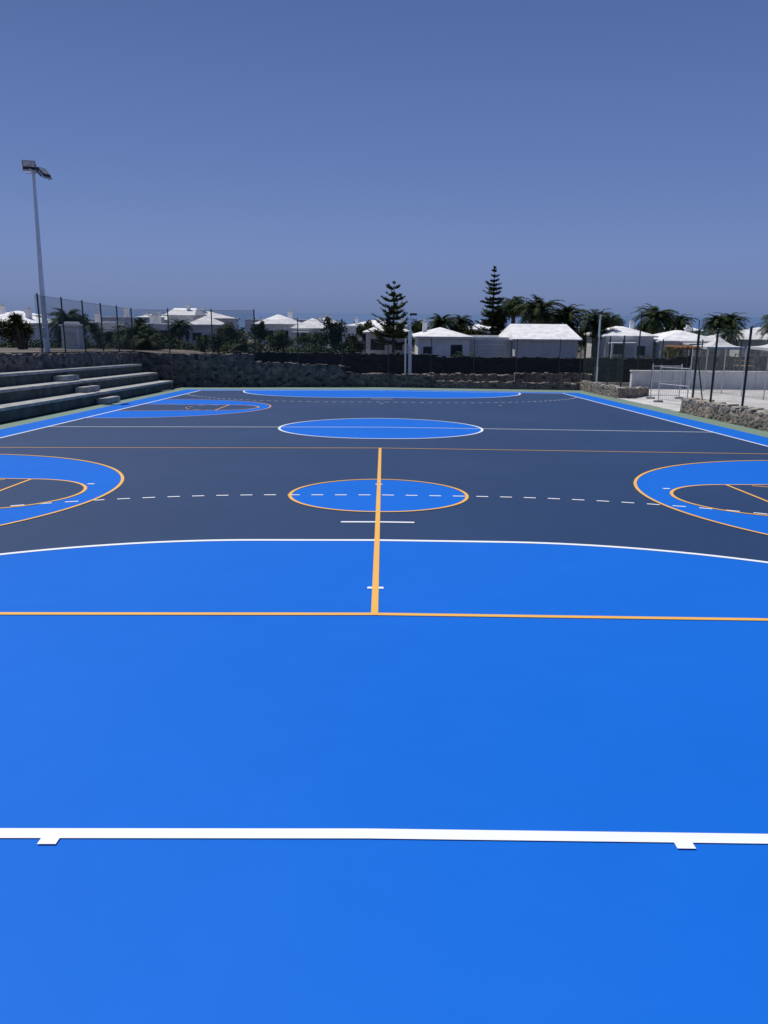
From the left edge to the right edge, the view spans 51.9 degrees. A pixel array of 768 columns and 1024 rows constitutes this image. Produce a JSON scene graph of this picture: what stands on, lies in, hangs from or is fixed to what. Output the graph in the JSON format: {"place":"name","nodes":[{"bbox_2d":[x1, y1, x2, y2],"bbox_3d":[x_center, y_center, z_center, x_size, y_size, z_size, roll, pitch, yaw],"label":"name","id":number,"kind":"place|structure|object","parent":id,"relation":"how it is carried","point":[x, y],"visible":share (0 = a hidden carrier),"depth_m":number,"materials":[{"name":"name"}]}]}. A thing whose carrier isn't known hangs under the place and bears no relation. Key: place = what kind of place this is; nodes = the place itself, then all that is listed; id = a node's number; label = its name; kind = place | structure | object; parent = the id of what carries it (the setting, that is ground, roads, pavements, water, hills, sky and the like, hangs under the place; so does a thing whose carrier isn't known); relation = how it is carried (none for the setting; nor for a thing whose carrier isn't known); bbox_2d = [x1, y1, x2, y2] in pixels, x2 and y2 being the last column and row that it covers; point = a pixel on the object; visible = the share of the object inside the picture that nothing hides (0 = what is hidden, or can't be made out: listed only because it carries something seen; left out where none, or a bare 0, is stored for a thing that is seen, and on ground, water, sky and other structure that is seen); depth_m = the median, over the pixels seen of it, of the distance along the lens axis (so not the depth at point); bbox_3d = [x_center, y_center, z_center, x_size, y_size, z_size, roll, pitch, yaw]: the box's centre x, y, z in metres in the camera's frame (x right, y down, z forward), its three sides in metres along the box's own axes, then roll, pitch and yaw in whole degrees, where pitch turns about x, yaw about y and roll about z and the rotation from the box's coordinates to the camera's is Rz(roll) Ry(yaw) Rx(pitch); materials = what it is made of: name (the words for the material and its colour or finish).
{"place":"outdoors","nodes":[
{"label":"outdoors","id":0,"kind":"place"},
{"bbox_2d":[0,334,748,423],"bbox_3d":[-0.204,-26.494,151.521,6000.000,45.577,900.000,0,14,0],"label":"ground","id":1,"kind":"structure","parent":0,"point":[36,350],"depth_m":47.86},
{"bbox_2d":[0,319,12,345],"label":"broadleaf tree","id":2,"kind":"object","parent":1,"relation":"on","point":[2,332],"visible":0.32,"depth_m":65.42,"materials":[{"name":"green plant"}]},
{"bbox_2d":[2,311,36,349],"bbox_3d":[-22.795,-11.215,49.272,2.123,2.610,2.293,8,16,28],"label":"yucca tree","id":3,"kind":"object","parent":1,"relation":"on","point":[17,324],"visible":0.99,"depth_m":49.10,"materials":[{"name":"green plant"}]},
{"bbox_2d":[0,324,57,347],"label":"walls","id":4,"kind":"structure","parent":1,"relation":"on","point":[36,335],"depth_m":81.13,"materials":[{"name":"white paint"}]},
{"bbox_2d":[0,306,51,324],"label":"roof","id":5,"kind":"structure","parent":4,"relation":"on","point":[29,317],"depth_m":81.54,"materials":[{"name":"white paint"}]},
{"bbox_2d":[21,160,52,351],"bbox_3d":[-14.671,-10.930,34.324,1.109,7.991,1.201,0,14,0],"label":"floodlight mast","id":6,"kind":"object","parent":1,"relation":"on","point":[29,165],"visible":0.91,"depth_m":33.78,"materials":[{"name":"metal"}]},
{"bbox_2d":[47,308,89,345],"bbox_3d":[-23.967,-13.000,60.169,3.692,4.971,3.761,-3,15,-14],"label":"palm tree","id":7,"kind":"object","parent":1,"relation":"on","point":[75,319],"visible":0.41,"depth_m":59.21,"materials":[{"name":"green plant"}]},
{"bbox_2d":[0,351,139,386],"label":"stone wall","id":8,"kind":"structure","parent":1,"relation":"on","point":[10,362],"depth_m":35.30,"materials":[{"name":"stone"}]},
{"bbox_2d":[34,293,134,351],"bbox_3d":[-14.680,-9.228,39.910,0.083,3.248,13.306,0,14,0],"label":"chain link fence","id":9,"kind":"object","parent":8,"relation":"on","point":[83,326],"visible":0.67,"depth_m":38.43,"materials":[{"name":"black metal"}]},
{"bbox_2d":[58,322,83,348],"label":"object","id":10,"kind":"object","parent":1,"relation":"on","point":[75,335],"visible":0.52,"depth_m":54.12,"materials":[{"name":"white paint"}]},
{"bbox_2d":[0,364,172,422],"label":"concrete bleachers","id":11,"kind":"object","parent":1,"relation":"on","point":[60,389],"visible":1,"depth_m":32.03,"materials":[{"name":"concrete"}]},
{"bbox_2d":[86,321,114,348],"bbox_3d":[-20.014,-12.467,55.953,2.272,2.237,1.838,-2,14,-10],"label":"bush","id":12,"kind":"object","parent":1,"relation":"on","point":[94,330],"visible":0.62,"depth_m":55.69,"materials":[{"name":"green plant"}]},
{"bbox_2d":[102,319,164,330],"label":"walls","id":13,"kind":"structure","parent":1,"relation":"on","point":[127,322],"depth_m":112.10,"materials":[{"name":"white paint"}]},
{"bbox_2d":[113,322,159,349],"bbox_3d":[-16.993,-10.927,54.540,3.259,4.308,3.200,9,16,30],"label":"palm tree","id":14,"kind":"object","parent":1,"relation":"on","point":[136,331],"visible":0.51,"depth_m":53.75,"materials":[{"name":"green plant"}]},
{"bbox_2d":[130,334,164,350],"bbox_3d":[-15.712,-10.852,52.394,2.390,1.973,2.548,11,18,36],"label":"bush","id":15,"kind":"object","parent":1,"relation":"on","point":[148,343],"visible":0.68,"depth_m":52.06,"materials":[{"name":"green plant"}]},
{"bbox_2d":[153,327,188,345],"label":"walls","id":16,"kind":"structure","parent":1,"relation":"on","point":[163,328],"depth_m":84.20,"materials":[{"name":"white paint"}]},
{"bbox_2d":[129,312,171,326],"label":"roof","id":17,"kind":"structure","parent":16,"relation":"on","point":[156,320],"depth_m":86.35,"materials":[{"name":"white paint"}]},
{"bbox_2d":[0,334,357,353],"bbox_3d":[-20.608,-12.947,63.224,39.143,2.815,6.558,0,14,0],"label":"hedge","id":18,"kind":"object","parent":1,"relation":"on","point":[5,344],"visible":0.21,"depth_m":63.56,"materials":[{"name":"green plant"}]},
{"bbox_2d":[164,318,193,348],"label":"palm tree","id":19,"kind":"object","parent":1,"relation":"on","point":[178,330],"visible":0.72,"depth_m":74.92,"materials":[{"name":"green plant"}]},
{"bbox_2d":[167,316,203,322],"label":"walls","id":20,"kind":"structure","parent":1,"relation":"on","point":[185,317],"depth_m":93.66,"materials":[{"name":"white paint"}]},
{"bbox_2d":[163,302,206,315],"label":"roof","id":21,"kind":"structure","parent":20,"relation":"on","point":[188,307],"depth_m":95.00,"materials":[{"name":"white paint"}]},
{"bbox_2d":[140,353,253,388],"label":"stone wall","id":22,"kind":"structure","parent":1,"relation":"on","point":[180,370],"depth_m":46.73,"materials":[{"name":"stone"}]},
{"bbox_2d":[133,308,255,357],"bbox_3d":[-11.135,-10.531,46.543,7.105,2.840,0.078,0,14,0],"label":"chain link fence","id":23,"kind":"object","parent":22,"relation":"on","point":[212,331],"visible":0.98,"depth_m":46.52,"materials":[{"name":"black metal"}]},
{"bbox_2d":[194,335,211,351],"bbox_3d":[-13.134,-11.986,57.101,1.605,1.827,1.486,1,14,0],"label":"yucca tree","id":24,"kind":"object","parent":1,"relation":"on","point":[200,342],"visible":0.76,"depth_m":57.01,"materials":[{"name":"green plant"}]},
{"bbox_2d":[189,326,222,346],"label":"walls","id":25,"kind":"structure","parent":1,"relation":"on","point":[202,330],"depth_m":87.15,"materials":[{"name":"white paint"}]},
{"bbox_2d":[189,316,224,325],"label":"roof","id":26,"kind":"structure","parent":25,"relation":"on","point":[207,322],"depth_m":87.13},
{"bbox_2d":[201,330,229,351],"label":"broadleaf tree","id":27,"kind":"object","parent":1,"relation":"on","point":[217,338],"visible":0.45,"depth_m":71.07,"materials":[{"name":"green plant"}]},
{"bbox_2d":[216,319,234,328],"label":"walls","id":28,"kind":"structure","parent":1,"relation":"on","point":[223,320],"depth_m":118.64,"materials":[{"name":"white paint"}]},
{"bbox_2d":[201,307,236,318],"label":"roof","id":29,"kind":"structure","parent":28,"relation":"on","point":[213,314],"depth_m":119.12,"materials":[{"name":"white paint"}]},
{"bbox_2d":[213,321,242,341],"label":"broadleaf tree","id":30,"kind":"object","parent":1,"relation":"on","point":[233,335],"visible":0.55,"depth_m":84.80,"materials":[{"name":"green plant"}]},
{"bbox_2d":[228,339,263,351],"bbox_3d":[-10.489,-12.136,60.330,2.867,2.219,2.688,-5,15,-22],"label":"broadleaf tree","id":31,"kind":"object","parent":1,"relation":"on","point":[246,347],"visible":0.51,"depth_m":59.91,"materials":[{"name":"green plant"}]},
{"bbox_2d":[250,321,269,343],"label":"broadleaf tree","id":32,"kind":"object","parent":1,"relation":"on","point":[259,329],"visible":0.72,"depth_m":81.12,"materials":[{"name":"green plant"}]},
{"bbox_2d":[256,325,294,345],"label":"walls","id":33,"kind":"structure","parent":1,"relation":"on","point":[269,327],"depth_m":96.84,"materials":[{"name":"white paint"}]},
{"bbox_2d":[253,315,300,324],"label":"roof","id":34,"kind":"structure","parent":33,"relation":"on","point":[276,319],"depth_m":97.20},
{"bbox_2d":[264,329,293,350],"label":"broadleaf tree","id":35,"kind":"object","parent":1,"relation":"on","point":[279,342],"visible":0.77,"depth_m":71.28,"materials":[{"name":"green plant"}]},
{"bbox_2d":[253,361,349,386],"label":"stone wall","id":36,"kind":"structure","parent":1,"relation":"on","point":[278,374],"depth_m":46.87,"materials":[{"name":"stone"}]},
{"bbox_2d":[255,318,344,365],"bbox_3d":[-4.940,-10.006,46.729,5.303,2.840,0.069,0,14,0],"label":"chain link fence","id":37,"kind":"object","parent":36,"relation":"on","point":[297,332],"visible":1,"depth_m":46.71,"materials":[{"name":"black metal"}]},
{"bbox_2d":[293,329,330,348],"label":"walls","id":38,"kind":"structure","parent":1,"relation":"on","point":[303,330],"depth_m":93.06,"materials":[{"name":"white paint"}]},
{"bbox_2d":[290,315,329,329],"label":"roof","id":39,"kind":"structure","parent":38,"relation":"on","point":[304,324],"depth_m":93.15,"materials":[{"name":"white paint"}]},
{"bbox_2d":[296,329,329,347],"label":"broadleaf tree","id":40,"kind":"object","parent":1,"relation":"on","point":[312,339],"visible":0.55,"depth_m":86.68,"materials":[{"name":"green plant"}]},
{"bbox_2d":[320,316,348,352],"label":"broadleaf tree","id":41,"kind":"object","parent":1,"relation":"on","point":[332,330],"visible":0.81,"depth_m":67.56,"materials":[{"name":"green plant"}]},
{"bbox_2d":[233,351,438,374],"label":"lava wall","id":42,"kind":"structure","parent":1,"relation":"on","point":[363,361],"depth_m":58.40,"materials":[{"name":"stone"}]},
{"bbox_2d":[336,333,367,353],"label":"broadleaf tree","id":43,"kind":"object","parent":1,"relation":"on","point":[352,341],"visible":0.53,"depth_m":69.56,"materials":[{"name":"green plant"}]},
{"bbox_2d":[342,329,364,353],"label":"walls","id":44,"kind":"structure","parent":1,"relation":"on","point":[351,331],"depth_m":95.07,"materials":[{"name":"white paint"}]},
{"bbox_2d":[355,320,372,353],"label":"palm tree","id":45,"kind":"object","parent":1,"relation":"on","point":[360,328],"visible":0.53,"depth_m":90.85,"materials":[{"name":"green plant"}]},
{"bbox_2d":[366,333,408,353],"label":"walls","id":46,"kind":"structure","parent":1,"relation":"on","point":[369,336],"depth_m":87.53,"materials":[{"name":"white paint"}]},
{"bbox_2d":[371,339,402,350],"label":"windows and doors","id":47,"kind":"structure","parent":46,"relation":"attached to","point":[374,345],"depth_m":87.55,"materials":[{"name":"black glass"}]},
{"bbox_2d":[363,316,412,333],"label":"roof","id":48,"kind":"structure","parent":46,"relation":"on","point":[381,327],"depth_m":87.63,"materials":[{"name":"white paint"}]},
{"bbox_2d":[345,371,434,387],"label":"stone wall","id":49,"kind":"structure","parent":1,"relation":"on","point":[352,379],"depth_m":47.00,"materials":[{"name":"stone"}]},
{"bbox_2d":[367,281,421,352],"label":"norfolk pine tree","id":50,"kind":"object","parent":1,"relation":"on","point":[394,328],"visible":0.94,"depth_m":84.65,"materials":[{"name":"green plant"}]},
{"bbox_2d":[404,313,416,374],"bbox_3d":[1.632,-9.874,48.684,0.705,4.620,0.265,0,14,0],"label":"light pole","id":51,"kind":"object","parent":1,"relation":"on","point":[410,347],"visible":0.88,"depth_m":48.60,"materials":[{"name":"metal"}]},
{"bbox_2d":[425,313,457,330],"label":"palm tree","id":52,"kind":"object","parent":1,"relation":"on","point":[441,322],"visible":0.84,"depth_m":92.05,"materials":[{"name":"green plant"}]},
{"bbox_2d":[415,338,469,356],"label":"walls","id":53,"kind":"structure","parent":1,"relation":"on","point":[421,345],"depth_m":73.84,"materials":[{"name":"white paint"}]},
{"bbox_2d":[412,319,473,338],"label":"roof","id":54,"kind":"structure","parent":53,"relation":"on","point":[439,332],"depth_m":74.12,"materials":[{"name":"white paint"}]},
{"bbox_2d":[423,345,462,356],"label":"windows and doors","id":55,"kind":"structure","parent":53,"relation":"attached to","point":[425,350],"depth_m":73.91,"materials":[{"name":"black glass"}]},
{"bbox_2d":[447,314,474,332],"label":"palm tree","id":56,"kind":"object","parent":1,"relation":"on","point":[464,322],"visible":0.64,"depth_m":97.98,"materials":[{"name":"green plant"}]},
{"bbox_2d":[450,324,478,334],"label":"broadleaf tree","id":57,"kind":"object","parent":1,"relation":"on","point":[469,332],"visible":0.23,"depth_m":92.56,"materials":[{"name":"green plant"}]},
{"bbox_2d":[421,372,513,381],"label":"stone wall","id":58,"kind":"structure","parent":1,"relation":"on","point":[476,378],"depth_m":49.85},
{"bbox_2d":[471,266,508,334],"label":"norfolk pine tree","id":59,"kind":"object","parent":1,"relation":"on","point":[491,302],"visible":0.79,"depth_m":92.62,"materials":[{"name":"green plant"}]},
{"bbox_2d":[469,340,511,356],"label":"walls","id":60,"kind":"structure","parent":1,"relation":"on","point":[492,342],"depth_m":75.17,"materials":[{"name":"grey paint"}]},
{"bbox_2d":[473,344,505,357],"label":"windows and doors","id":61,"kind":"structure","parent":60,"relation":"attached to","point":[489,348],"depth_m":75.30,"materials":[{"name":"grey paint"}]},
{"bbox_2d":[469,335,510,340],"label":"roof","id":62,"kind":"structure","parent":60,"relation":"on","point":[486,337],"depth_m":75.04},
{"bbox_2d":[231,317,761,352],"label":"distant trees","id":63,"kind":"object","parent":1,"relation":"on","point":[578,351],"visible":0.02,"depth_m":107.83,"materials":[{"name":"green plant"}]},
{"bbox_2d":[487,308,509,333],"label":"palm tree","id":64,"kind":"object","parent":1,"relation":"on","point":[503,316],"visible":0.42,"depth_m":93.76,"materials":[{"name":"green plant"}]},
{"bbox_2d":[434,380,579,389],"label":"stone wall","id":65,"kind":"structure","parent":1,"relation":"on","point":[469,384],"depth_m":47.13,"materials":[{"name":"stone"}]},
{"bbox_2d":[345,337,582,381],"bbox_3d":[4.752,-9.065,47.020,14.102,2.540,0.051,0,14,0],"label":"chain link fence","id":66,"kind":"object","parent":65,"relation":"on","point":[560,342],"visible":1,"depth_m":46.99,"materials":[{"name":"black metal"}]},
{"bbox_2d":[499,296,527,323],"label":"palm tree","id":67,"kind":"object","parent":1,"relation":"on","point":[508,304],"visible":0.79,"depth_m":87.65,"materials":[{"name":"green plant"}]},
{"bbox_2d":[513,294,567,323],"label":"palm tree","id":68,"kind":"object","parent":1,"relation":"on","point":[536,309],"visible":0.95,"depth_m":83.74,"materials":[{"name":"green plant"}]},
{"bbox_2d":[499,324,582,357],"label":"white house","id":69,"kind":"structure","parent":1,"relation":"on","point":[545,333],"depth_m":73.58,"materials":[{"name":"grey paint"}]},
{"bbox_2d":[514,372,591,383],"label":"stone wall","id":70,"kind":"structure","parent":1,"relation":"on","point":[538,379],"depth_m":51.25,"materials":[{"name":"stone"}]},
{"bbox_2d":[436,356,675,381],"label":"lava wall","id":71,"kind":"structure","parent":1,"relation":"on","point":[564,366],"depth_m":58.89,"materials":[{"name":"stone"}]},
{"bbox_2d":[549,304,587,334],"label":"palm tree","id":72,"kind":"object","parent":1,"relation":"on","point":[569,320],"visible":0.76,"depth_m":85.72,"materials":[{"name":"green plant"}]},
{"bbox_2d":[574,308,615,357],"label":"palm tree","id":73,"kind":"object","parent":1,"relation":"on","point":[592,318],"visible":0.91,"depth_m":84.36,"materials":[{"name":"green plant"}]},
{"bbox_2d":[579,380,626,397],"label":"stone wall","id":74,"kind":"structure","parent":1,"relation":"on","point":[608,390],"depth_m":41.99,"materials":[{"name":"stone"}]},
{"bbox_2d":[583,335,625,386],"bbox_3d":[11.905,-8.178,43.069,0.080,3.041,7.703,0,14,0],"label":"chain link fence","id":75,"kind":"object","parent":74,"relation":"on","point":[608,359],"visible":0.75,"depth_m":42.23,"materials":[{"name":"black metal"}]},
{"bbox_2d":[602,314,624,327],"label":"palm tree","id":76,"kind":"object","parent":1,"relation":"on","point":[616,321],"visible":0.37,"depth_m":89.98,"materials":[{"name":"green plant"}]},
{"bbox_2d":[586,336,653,357],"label":"walls","id":77,"kind":"structure","parent":1,"relation":"on","point":[632,339],"depth_m":82.74,"materials":[{"name":"white paint"}]},
{"bbox_2d":[583,326,658,337],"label":"roof","id":78,"kind":"structure","parent":77,"relation":"on","point":[619,331],"depth_m":82.93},
{"bbox_2d":[610,344,644,355],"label":"windows and doors","id":79,"kind":"structure","parent":77,"relation":"attached to","point":[621,346],"depth_m":82.73,"materials":[{"name":"black glass"}]},
{"bbox_2d":[581,345,689,388],"bbox_3d":[15.497,-8.822,48.631,6.849,2.840,0.068,-1,14,-7],"label":"chain link fence","id":80,"kind":"object","parent":1,"relation":"on","point":[619,352],"visible":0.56,"depth_m":48.62,"materials":[{"name":"black metal"}]},
{"bbox_2d":[627,386,648,397],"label":"stone wall","id":81,"kind":"structure","parent":1,"relation":"on","point":[637,391],"depth_m":40.43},
{"bbox_2d":[630,303,680,333],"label":"palm tree","id":82,"kind":"object","parent":1,"relation":"on","point":[656,320],"visible":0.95,"depth_m":89.76,"materials":[{"name":"green plant"}]},
{"bbox_2d":[660,344,686,358],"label":"broadleaf tree","id":83,"kind":"object","parent":1,"relation":"on","point":[671,355],"visible":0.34,"depth_m":71.84,"materials":[{"name":"green plant"}]},
{"bbox_2d":[662,314,695,330],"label":"palm tree","id":84,"kind":"object","parent":1,"relation":"on","point":[683,320],"visible":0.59,"depth_m":94.89,"materials":[{"name":"green plant"}]},
{"bbox_2d":[652,342,720,357],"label":"walls","id":85,"kind":"structure","parent":1,"relation":"on","point":[656,354],"depth_m":81.88,"materials":[{"name":"white paint"}]},
{"bbox_2d":[653,325,714,342],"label":"roof","id":86,"kind":"structure","parent":85,"relation":"on","point":[680,336],"depth_m":82.54,"materials":[{"name":"white paint"}]},
{"bbox_2d":[620,339,767,380],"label":"chain link fence","id":87,"kind":"object","parent":1,"relation":"on","point":[662,350],"visible":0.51,"depth_m":53.32,"materials":[{"name":"black metal"}]},
{"bbox_2d":[629,370,767,389],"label":"white garden wall","id":88,"kind":"structure","parent":1,"relation":"on","point":[641,377],"depth_m":49.47,"materials":[{"name":"paint"}]},
{"bbox_2d":[700,313,733,333],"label":"palm tree","id":89,"kind":"object","parent":1,"relation":"on","point":[715,323],"visible":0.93,"depth_m":88.28,"materials":[{"name":"green plant"}]},
{"bbox_2d":[692,337,744,355],"bbox_3d":[26.492,-12.294,62.816,3.000,3.250,3.000,0,14,0],"label":"shade canopy","id":90,"kind":"object","parent":1,"relation":"on","point":[726,344],"visible":0.46,"depth_m":61.84,"materials":[{"name":"fabric"}]},
{"bbox_2d":[674,355,767,370],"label":"lava wall","id":91,"kind":"structure","parent":1,"relation":"on","point":[683,359],"depth_m":59.59,"materials":[{"name":"stone"}]},
{"bbox_2d":[681,397,767,431],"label":"stone wall","id":92,"kind":"structure","parent":1,"relation":"on","point":[749,417],"depth_m":26.92,"materials":[{"name":"stone"}]},
{"bbox_2d":[691,326,767,409],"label":"chain link fence","id":93,"kind":"object","parent":92,"relation":"on","point":[746,373],"visible":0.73,"depth_m":27.39,"materials":[{"name":"metal"}]},
{"bbox_2d":[714,326,743,355],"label":"palm tree","id":94,"kind":"object","parent":1,"relation":"on","point":[729,334],"visible":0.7,"depth_m":76.92,"materials":[{"name":"green plant"}]},
{"bbox_2d":[710,312,750,328],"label":"palm tree","id":95,"kind":"object","parent":1,"relation":"on","point":[733,316],"visible":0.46,"depth_m":91.78,"materials":[{"name":"green plant"}]},
{"bbox_2d":[720,341,767,356],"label":"walls","id":96,"kind":"structure","parent":1,"relation":"on","point":[746,343],"depth_m":78.87,"materials":[{"name":"white paint"}]},
{"bbox_2d":[706,327,767,340],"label":"roof","id":97,"kind":"structure","parent":96,"relation":"on","point":[756,337],"depth_m":79.83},
{"bbox_2d":[754,315,767,342],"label":"palm tree","id":98,"kind":"object","parent":1,"relation":"on","point":[766,321],"visible":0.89,"depth_m":75.98,"materials":[{"name":"green plant"}]},
{"bbox_2d":[0,387,767,1023],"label":"sports court","id":99,"kind":"object","parent":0,"point":[354,705],"visible":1,"depth_m":5.20,"materials":[{"name":"blue plastic"}]},
{"bbox_2d":[0,0,767,316],"label":"sky","id":100,"kind":"structure","parent":0,"point":[263,156],"materials":[{"name":"blue"}]},
{"bbox_2d":[6,311,767,333],"bbox_3d":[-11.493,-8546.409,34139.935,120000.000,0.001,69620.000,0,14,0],"label":"sea","id":101,"kind":"structure","parent":0,"point":[350,318],"depth_m":6373.42,"materials":[{"name":"liquid"}]},
{"bbox_2d":[646,364,690,401],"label":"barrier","id":102,"kind":"structure","parent":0,"point":[669,384],"depth_m":36.73,"materials":[{"name":"metal"}]},
{"bbox_2d":[617,389,767,412],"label":"pavement","id":103,"kind":"structure","parent":0,"point":[674,405],"depth_m":40.03,"materials":[{"name":"concrete"}]},
{"bbox_2d":[594,312,602,381],"bbox_3d":[12.367,-9.204,45.853,0.320,4.680,0.180,0,14,0],"label":"light pole","id":104,"kind":"object","parent":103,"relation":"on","point":[600,313],"visible":0.62,"depth_m":45.60,"materials":[{"name":"metal"}]},
{"bbox_2d":[689,349,767,399],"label":"chain link fence","id":105,"kind":"object","parent":103,"relation":"on","point":[709,369],"visible":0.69,"depth_m":43.07,"materials":[{"name":"metal"}]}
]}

